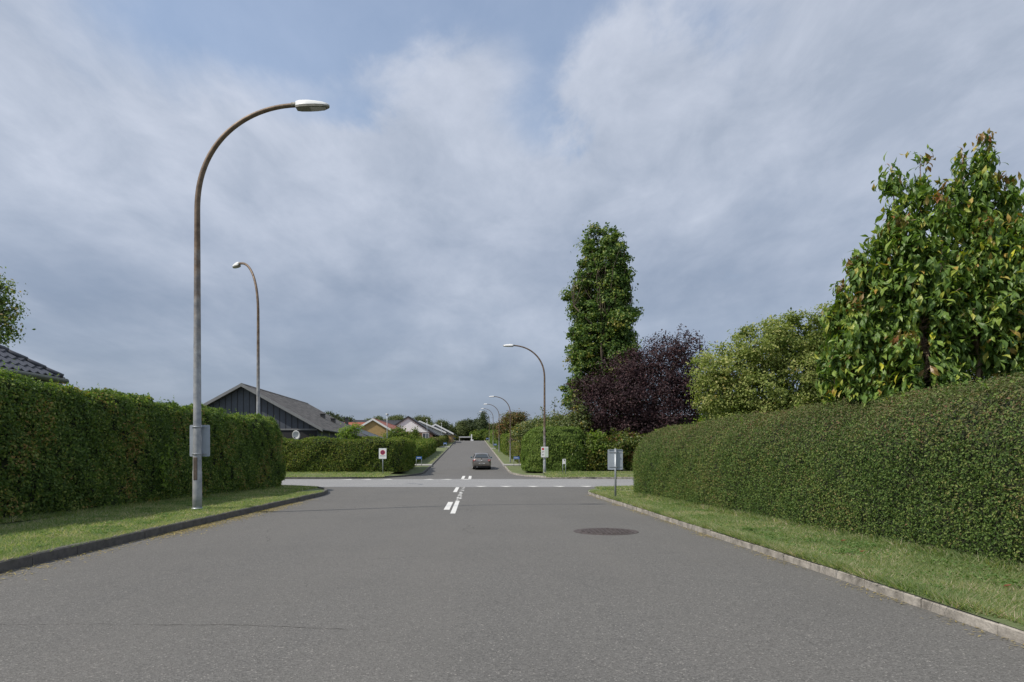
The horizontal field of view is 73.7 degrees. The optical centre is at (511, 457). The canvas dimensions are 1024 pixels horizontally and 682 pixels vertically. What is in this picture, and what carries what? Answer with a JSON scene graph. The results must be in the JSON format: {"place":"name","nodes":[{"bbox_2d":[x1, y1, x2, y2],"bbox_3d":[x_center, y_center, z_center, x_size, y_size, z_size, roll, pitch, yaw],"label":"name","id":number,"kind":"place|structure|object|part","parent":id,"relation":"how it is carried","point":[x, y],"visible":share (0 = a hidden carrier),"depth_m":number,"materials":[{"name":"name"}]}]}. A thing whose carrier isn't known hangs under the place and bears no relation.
{"place":"outdoors","nodes":[
{"label":"outdoors","id":0,"kind":"place"},
{"bbox_2d":[0,488,326,553],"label":"verge","id":1,"kind":"structure","parent":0,"point":[308,490],"depth_m":14.17,"materials":[{"name":"green plant"}]},
{"bbox_2d":[0,266,35,347],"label":"garden tree","id":2,"kind":"object","parent":1,"relation":"on","point":[6,316],"visible":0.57,"depth_m":30.15,"materials":[{"name":"green plant"}]},
{"bbox_2d":[0,345,68,384],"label":"tiled house","id":3,"kind":"structure","parent":1,"relation":"on","point":[36,371],"depth_m":18.00,"materials":[{"name":"grey tile"}]},
{"bbox_2d":[0,360,286,521],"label":"overgrown hedge","id":4,"kind":"object","parent":1,"relation":"on","point":[65,448],"visible":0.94,"depth_m":17.35,"materials":[{"name":"green plant"}]},
{"bbox_2d":[232,262,259,413],"bbox_3d":[-12.706,-4.009,32.590,0.258,10.983,2.984,0,0,-44],"label":"street lamp","id":5,"kind":"object","parent":1,"relation":"on","point":[236,265],"visible":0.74,"depth_m":31.57,"materials":[{"name":"grey metal"}]},
{"bbox_2d":[191,100,329,509],"bbox_3d":[-6.332,-3.755,17.200,3.466,10.460,0.300,0,0,0],"label":"street lamp","id":6,"kind":"object","parent":1,"relation":"on","point":[307,105],"visible":0.96,"depth_m":17.14,"materials":[{"name":"metal"}]},
{"bbox_2d":[190,425,209,455],"bbox_3d":[-7.930,-0.415,17.216,0.510,0.800,0.272,0,0,0],"label":"lamp post sign","id":7,"kind":"object","parent":6,"relation":"attached to","point":[205,432],"visible":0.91,"depth_m":17.34,"materials":[{"name":"grey metal"}]},
{"bbox_2d":[284,440,455,476],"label":"verge","id":8,"kind":"structure","parent":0,"point":[432,458],"depth_m":61.39,"materials":[{"name":"green plant"}]},
{"bbox_2d":[202,383,365,439],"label":"dark house","id":9,"kind":"structure","parent":8,"relation":"on","point":[302,418],"depth_m":52.70,"materials":[{"name":"tile"}]},
{"bbox_2d":[292,431,299,438],"bbox_3d":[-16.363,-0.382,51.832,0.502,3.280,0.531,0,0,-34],"label":"satellite dish","id":10,"kind":"object","parent":9,"relation":"attached to","point":[295,434],"visible":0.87,"depth_m":51.95,"materials":[{"name":"white metal"}]},
{"bbox_2d":[324,411,345,421],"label":"skyline tree","id":11,"kind":"object","parent":8,"relation":"on","point":[336,416],"visible":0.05,"depth_m":128.17,"materials":[{"name":"green plant"}]},
{"bbox_2d":[342,416,354,421],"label":"skyline tree","id":12,"kind":"object","parent":8,"relation":"on","point":[349,419],"visible":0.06,"depth_m":131.34,"materials":[{"name":"green plant"}]},
{"bbox_2d":[282,431,416,471],"bbox_3d":[-26.644,-0.447,56.600,37.372,3.201,13.984,0,0,0],"label":"long hedge","id":13,"kind":"object","parent":8,"relation":"on","point":[322,454],"visible":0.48,"depth_m":50.00,"materials":[{"name":"green plant"}]},
{"bbox_2d":[335,422,363,439],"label":"elder shrub","id":14,"kind":"object","parent":8,"relation":"on","point":[347,434],"visible":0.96,"depth_m":50.87,"materials":[{"name":"green plant"}]},
{"bbox_2d":[340,418,381,437],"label":"slate house","id":15,"kind":"structure","parent":8,"relation":"on","point":[366,433],"depth_m":88.59,"materials":[{"name":"grey brick"}]},
{"bbox_2d":[344,418,408,437],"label":"yellow house","id":16,"kind":"structure","parent":8,"relation":"on","point":[377,426],"depth_m":100.02,"materials":[{"name":"brick"}]},
{"bbox_2d":[379,448,386,472],"bbox_3d":[-9.197,0.420,48.587,0.550,2.100,0.094,0,0,0],"label":"no stopping sign","id":17,"kind":"object","parent":8,"relation":"on","point":[382,453],"visible":0.96,"depth_m":48.55,"materials":[{"name":"white"}]},
{"bbox_2d":[374,415,392,419],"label":"skyline tree","id":18,"kind":"object","parent":8,"relation":"on","point":[379,418],"visible":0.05,"depth_m":171.69,"materials":[{"name":"green plant"}]},
{"bbox_2d":[343,416,438,438],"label":"white house","id":19,"kind":"structure","parent":8,"relation":"on","point":[408,423],"depth_m":125.01,"materials":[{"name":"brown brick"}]},
{"bbox_2d":[422,433,428,438],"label":"window","id":20,"kind":"structure","parent":19,"relation":"in","point":[426,435],"depth_m":125.06,"materials":[{"name":"grey glass"}]},
{"bbox_2d":[380,425,417,440],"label":"garden shrub","id":21,"kind":"object","parent":8,"relation":"on","point":[397,433],"visible":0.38,"depth_m":87.53,"materials":[{"name":"green plant"}]},
{"bbox_2d":[409,426,426,440],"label":"garden shrub","id":22,"kind":"object","parent":8,"relation":"on","point":[415,433],"visible":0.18,"depth_m":99.76,"materials":[{"name":"green plant"}]},
{"bbox_2d":[415,464,432,466],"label":"footpath","id":23,"kind":"structure","parent":8,"relation":"on","point":[431,465],"depth_m":66.29,"materials":[{"name":"grey concrete"}]},
{"bbox_2d":[415,438,436,462],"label":"roadside hedge","id":24,"kind":"object","parent":8,"relation":"on","point":[425,448],"visible":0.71,"depth_m":81.53,"materials":[{"name":"green plant"}]},
{"bbox_2d":[418,421,447,434],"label":"pale house","id":25,"kind":"structure","parent":8,"relation":"on","point":[435,430],"depth_m":141.09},
{"bbox_2d":[427,434,448,447],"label":"brownish hedge","id":26,"kind":"object","parent":8,"relation":"on","point":[440,439],"visible":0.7,"depth_m":125.94,"materials":[{"name":"green plant"}]},
{"bbox_2d":[432,424,455,442],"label":"grey house","id":27,"kind":"structure","parent":8,"relation":"on","point":[451,436],"depth_m":152.02,"materials":[{"name":"yellow brick"}]},
{"bbox_2d":[281,479,633,486],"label":"crossing road","id":28,"kind":"structure","parent":0,"point":[460,482],"depth_m":38.73,"materials":[{"name":"grey asphalt"}]},
{"bbox_2d":[364,441,568,478],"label":"road","id":29,"kind":"structure","parent":0,"point":[454,461],"depth_m":63.15,"materials":[{"name":"grey asphalt"}]},
{"bbox_2d":[471,453,491,468],"bbox_3d":[-2.828,0.336,63.179,2.000,1.433,4.679,0,2,-3],"label":"sedan car","id":30,"kind":"object","parent":29,"relation":"on","point":[485,462],"visible":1,"depth_m":61.13,"materials":[{"name":"paint"}]},
{"bbox_3d":[-2.760,-0.096,62.020,1.240,0.295,0.594,0,2,-3],"label":"rear window","id":31,"kind":"part","parent":30,"relation":"part of","materials":[{"name":"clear glass"}]},
{"bbox_2d":[0,487,1023,681],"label":"road","id":32,"kind":"structure","parent":0,"point":[431,584],"depth_m":6.58,"materials":[{"name":"grey asphalt"}]},
{"bbox_2d":[0,496,1023,646],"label":"dry grass clippings","id":33,"kind":"object","parent":32,"relation":"on","point":[214,523],"visible":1,"depth_m":13.11,"materials":[{"name":"plant"}]},
{"bbox_2d":[574,528,638,534],"bbox_3d":[1.830,1.450,13.300,1.260,0.039,1.260,0,0,0],"label":"manhole cover","id":34,"kind":"object","parent":32,"relation":"on","point":[606,531],"visible":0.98,"depth_m":13.18,"materials":[{"name":"metal"}]},
{"bbox_2d":[692,415,714,422],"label":"shrub","id":35,"kind":"object","parent":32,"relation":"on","point":[701,418],"visible":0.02,"depth_m":28.48,"materials":[{"name":"green plant"}]},
{"bbox_2d":[683,301,832,419],"bbox_3d":[11.209,-2.449,27.453,8.358,7.796,3.715,0,0,0],"label":"dogwood shrub","id":36,"kind":"object","parent":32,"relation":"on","point":[780,347],"visible":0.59,"depth_m":26.89,"materials":[{"name":"green plant"}]},
{"bbox_2d":[959,367,1006,381],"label":"garden shrub","id":37,"kind":"object","parent":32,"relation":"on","point":[972,373],"depth_m":14.96,"materials":[{"name":"green plant"}]},
{"bbox_2d":[0,0,1023,425],"label":"sky","id":38,"kind":"structure","parent":0,"point":[417,226],"materials":[{"name":"blue"}]},
{"bbox_2d":[0,471,1023,630],"bbox_3d":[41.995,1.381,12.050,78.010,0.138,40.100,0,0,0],"label":"verge","id":39,"kind":"structure","parent":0,"point":[1006,621],"depth_m":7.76,"materials":[{"name":"green plant"}]},
{"bbox_2d":[608,448,622,496],"bbox_3d":[3.350,0.620,22.110,0.490,1.800,0.100,0,0,0],"label":"traffic sign","id":40,"kind":"object","parent":39,"relation":"on","point":[615,459],"visible":0.97,"depth_m":22.14,"materials":[{"name":"grey metal"}]},
{"bbox_2d":[697,393,822,422],"bbox_3d":[17.170,-0.767,30.445,18.470,4.315,2.331,0,0,0],"label":"boundary hedge","id":41,"kind":"object","parent":39,"relation":"on","point":[705,415],"depth_m":30.04,"materials":[{"name":"green plant"}]},
{"bbox_2d":[631,369,1023,570],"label":"clipped hedge","id":42,"kind":"object","parent":39,"relation":"on","point":[941,467],"visible":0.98,"depth_m":10.85,"materials":[{"name":"green plant"}]},
{"bbox_2d":[814,278,869,409],"bbox_3d":[7.167,-1.111,13.666,2.136,5.021,1.712,0,0,18],"label":"cherry tree","id":43,"kind":"object","parent":39,"relation":"on","point":[835,321],"visible":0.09,"depth_m":13.57,"materials":[{"name":"green plant"}]},
{"bbox_2d":[825,144,992,408],"bbox_3d":[7.145,-2.167,12.306,2.682,7.117,2.032,0,0,0],"label":"cherry tree","id":44,"kind":"object","parent":39,"relation":"on","point":[911,294],"visible":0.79,"depth_m":12.13,"materials":[{"name":"green plant"}]},
{"bbox_2d":[942,128,1023,385],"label":"cherry tree","id":45,"kind":"object","parent":39,"relation":"on","point":[993,236],"visible":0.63,"depth_m":12.17,"materials":[{"name":"green plant"}]},
{"bbox_2d":[485,440,634,476],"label":"verge","id":46,"kind":"structure","parent":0,"point":[504,459],"depth_m":61.16,"materials":[{"name":"green plant"}]},
{"bbox_2d":[484,404,499,451],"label":"street lamp","id":47,"kind":"object","parent":46,"relation":"on","point":[499,429],"visible":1,"depth_m":97.97,"materials":[{"name":"grey metal"}]},
{"bbox_2d":[489,429,504,449],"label":"crest hedge","id":48,"kind":"object","parent":46,"relation":"on","point":[492,440],"visible":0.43,"depth_m":121.35,"materials":[{"name":"green plant"}]},
{"bbox_2d":[489,396,510,462],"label":"street lamp","id":49,"kind":"object","parent":46,"relation":"on","point":[510,425],"visible":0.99,"depth_m":71.45,"materials":[{"name":"grey metal"}]},
{"bbox_2d":[500,433,512,454],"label":"green hedge","id":50,"kind":"object","parent":46,"relation":"on","point":[504,448],"visible":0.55,"depth_m":90.80,"materials":[{"name":"green plant"}]},
{"bbox_2d":[489,408,529,439],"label":"rowan tree","id":51,"kind":"object","parent":46,"relation":"on","point":[503,426],"visible":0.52,"depth_m":107.16,"materials":[{"name":"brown plant"}]},
{"bbox_2d":[503,427,519,442],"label":"lilac shrub","id":52,"kind":"object","parent":46,"relation":"on","point":[512,438],"visible":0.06,"depth_m":83.67,"materials":[{"name":"green plant"}]},
{"bbox_2d":[503,464,520,466],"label":"footpath","id":53,"kind":"structure","parent":46,"relation":"on","point":[511,465],"depth_m":65.82,"materials":[{"name":"grey concrete"}]},
{"bbox_2d":[508,440,521,462],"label":"trimmed hedge","id":54,"kind":"object","parent":46,"relation":"on","point":[515,451],"visible":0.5,"depth_m":74.57,"materials":[{"name":"green plant"}]},
{"bbox_2d":[503,344,545,474],"bbox_3d":[0.914,-3.464,49.500,3.136,9.467,0.272,0,0,0],"label":"street lamp","id":55,"kind":"object","parent":46,"relation":"on","point":[544,427],"visible":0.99,"depth_m":49.45,"materials":[{"name":"grey metal"}]},
{"bbox_2d":[541,447,547,456],"bbox_3d":[2.360,-0.366,49.378,0.520,0.760,0.064,0,0,0],"label":"notice board","id":56,"kind":"object","parent":55,"relation":"attached to","point":[544,451],"visible":1,"depth_m":49.35,"materials":[{"name":"white metal"}]},
{"bbox_2d":[511,410,566,448],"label":"apple tree","id":57,"kind":"object","parent":46,"relation":"on","point":[521,429],"visible":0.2,"depth_m":65.49,"materials":[{"name":"green plant"}]},
{"bbox_2d":[520,422,586,471],"bbox_3d":[3.314,-0.957,58.589,5.226,4.185,15.531,0,0,0],"label":"conifer hedge","id":58,"kind":"object","parent":46,"relation":"on","point":[531,458],"visible":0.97,"depth_m":51.35,"materials":[{"name":"green plant"}]},
{"bbox_2d":[533,396,575,427],"bbox_3d":[3.757,-2.305,58.908,4.108,6.744,3.390,0,0,0],"label":"apple tree","id":59,"kind":"object","parent":46,"relation":"on","point":[549,421],"visible":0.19,"depth_m":58.90,"materials":[{"name":"green plant"}]},
{"bbox_2d":[542,399,598,434],"bbox_3d":[4.656,-1.749,54.471,4.913,5.757,3.562,0,0,0],"label":"pale shrub","id":60,"kind":"object","parent":46,"relation":"on","point":[573,418],"visible":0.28,"depth_m":54.08,"materials":[{"name":"green plant"}]},
{"bbox_2d":[557,428,613,470],"bbox_3d":[5.451,-0.330,52.255,5.477,3.795,3.568,0,0,0],"label":"mixed shrub","id":61,"kind":"object","parent":46,"relation":"on","point":[597,437],"visible":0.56,"depth_m":51.50,"materials":[{"name":"green plant"}]},
{"bbox_2d":[556,220,643,438],"bbox_3d":[8.172,-9.881,60.147,8.431,21.833,6.330,0,0,0],"label":"columnar oak","id":62,"kind":"object","parent":46,"relation":"on","point":[606,274],"visible":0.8,"depth_m":59.01,"materials":[{"name":"green plant"}]},
{"bbox_2d":[582,434,630,470],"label":"mixed shrub","id":63,"kind":"object","parent":46,"relation":"on","point":[602,462],"visible":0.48,"depth_m":51.66,"materials":[{"name":"green plant"}]},
{"bbox_2d":[598,427,640,470],"bbox_3d":[8.538,-0.481,53.163,4.890,3.730,3.592,0,0,0],"label":"mixed shrub","id":64,"kind":"object","parent":46,"relation":"on","point":[626,442],"visible":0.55,"depth_m":52.45,"materials":[{"name":"green plant"}]},
{"bbox_2d":[550,415,698,451],"bbox_3d":[14.744,-1.575,64.873,23.380,5.052,3.492,0,0,0],"label":"boundary hedge","id":65,"kind":"object","parent":46,"relation":"on","point":[614,427],"depth_m":64.01,"materials":[{"name":"green plant"}]},
{"bbox_2d":[604,431,646,470],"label":"mixed shrub","id":66,"kind":"object","parent":46,"relation":"on","point":[628,467],"visible":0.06,"depth_m":52.63,"materials":[{"name":"green plant"}]},
{"bbox_2d":[563,323,716,440],"bbox_3d":[11.145,-4.893,55.325,14.628,12.027,7.420,0,0,0],"label":"purple plum tree","id":67,"kind":"object","parent":46,"relation":"on","point":[666,390],"visible":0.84,"depth_m":54.37,"materials":[{"name":"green plant"}]},
{"bbox_3d":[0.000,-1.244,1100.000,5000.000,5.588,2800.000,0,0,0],"label":"ground","id":68,"kind":"structure","parent":0,"visible":0},
{"bbox_2d":[0,485,327,572],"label":"kerb","id":69,"kind":"structure","parent":68,"relation":"on","point":[34,558],"depth_m":11.46,"materials":[{"name":"concrete"}]},
{"bbox_2d":[284,441,455,478],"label":"kerb","id":70,"kind":"structure","parent":68,"relation":"on","point":[424,471],"depth_m":45.52,"materials":[{"name":"concrete"}]},
{"bbox_2d":[388,414,405,419],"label":"skyline tree","id":71,"kind":"object","parent":68,"relation":"on","point":[398,417],"visible":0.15,"depth_m":177.21,"materials":[{"name":"green plant"}]},
{"bbox_2d":[414,415,445,427],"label":"skyline tree","id":72,"kind":"object","parent":68,"relation":"on","point":[423,419],"visible":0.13,"depth_m":190.06,"materials":[{"name":"green plant"}]},
{"bbox_2d":[435,418,450,431],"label":"skyline tree","id":73,"kind":"object","parent":68,"relation":"on","point":[447,425],"visible":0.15,"depth_m":191.74,"materials":[{"name":"green plant"}]},
{"bbox_2d":[448,424,466,440],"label":"skyline tree","id":74,"kind":"object","parent":68,"relation":"on","point":[458,430],"visible":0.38,"depth_m":195.39,"materials":[{"name":"green plant"}]},
{"bbox_2d":[459,436,470,440],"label":"carport","id":75,"kind":"object","parent":68,"relation":"on","point":[465,438],"visible":0.57,"depth_m":178.15,"materials":[{"name":"grey"}]},
{"bbox_2d":[455,419,477,440],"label":"skyline tree","id":76,"kind":"object","parent":68,"relation":"on","point":[459,423],"visible":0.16,"depth_m":199.25,"materials":[{"name":"green plant"}]},
{"bbox_2d":[460,417,479,439],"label":"skyline tree","id":77,"kind":"object","parent":68,"relation":"on","point":[468,427],"visible":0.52,"depth_m":198.65,"materials":[{"name":"green plant"}]},
{"bbox_2d":[469,428,488,440],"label":"end shrub","id":78,"kind":"object","parent":68,"relation":"on","point":[481,435],"visible":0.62,"depth_m":180.25,"materials":[{"name":"green plant"}]},
{"bbox_2d":[476,410,490,440],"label":"conifer tree","id":79,"kind":"object","parent":68,"relation":"on","point":[482,421],"visible":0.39,"depth_m":184.34,"materials":[{"name":"green plant"}]},
{"bbox_2d":[487,422,496,429],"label":"skyline tree","id":80,"kind":"object","parent":68,"relation":"on","point":[492,426],"visible":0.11,"depth_m":202.69,"materials":[{"name":"green plant"}]},
{"bbox_2d":[484,440,632,478],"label":"kerb","id":81,"kind":"structure","parent":68,"relation":"on","point":[506,468],"depth_m":46.09,"materials":[{"name":"concrete"}]},
{"bbox_2d":[588,490,1023,643],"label":"kerb","id":82,"kind":"structure","parent":68,"relation":"on","point":[998,628],"depth_m":7.38,"materials":[{"name":"concrete"}]}
]}

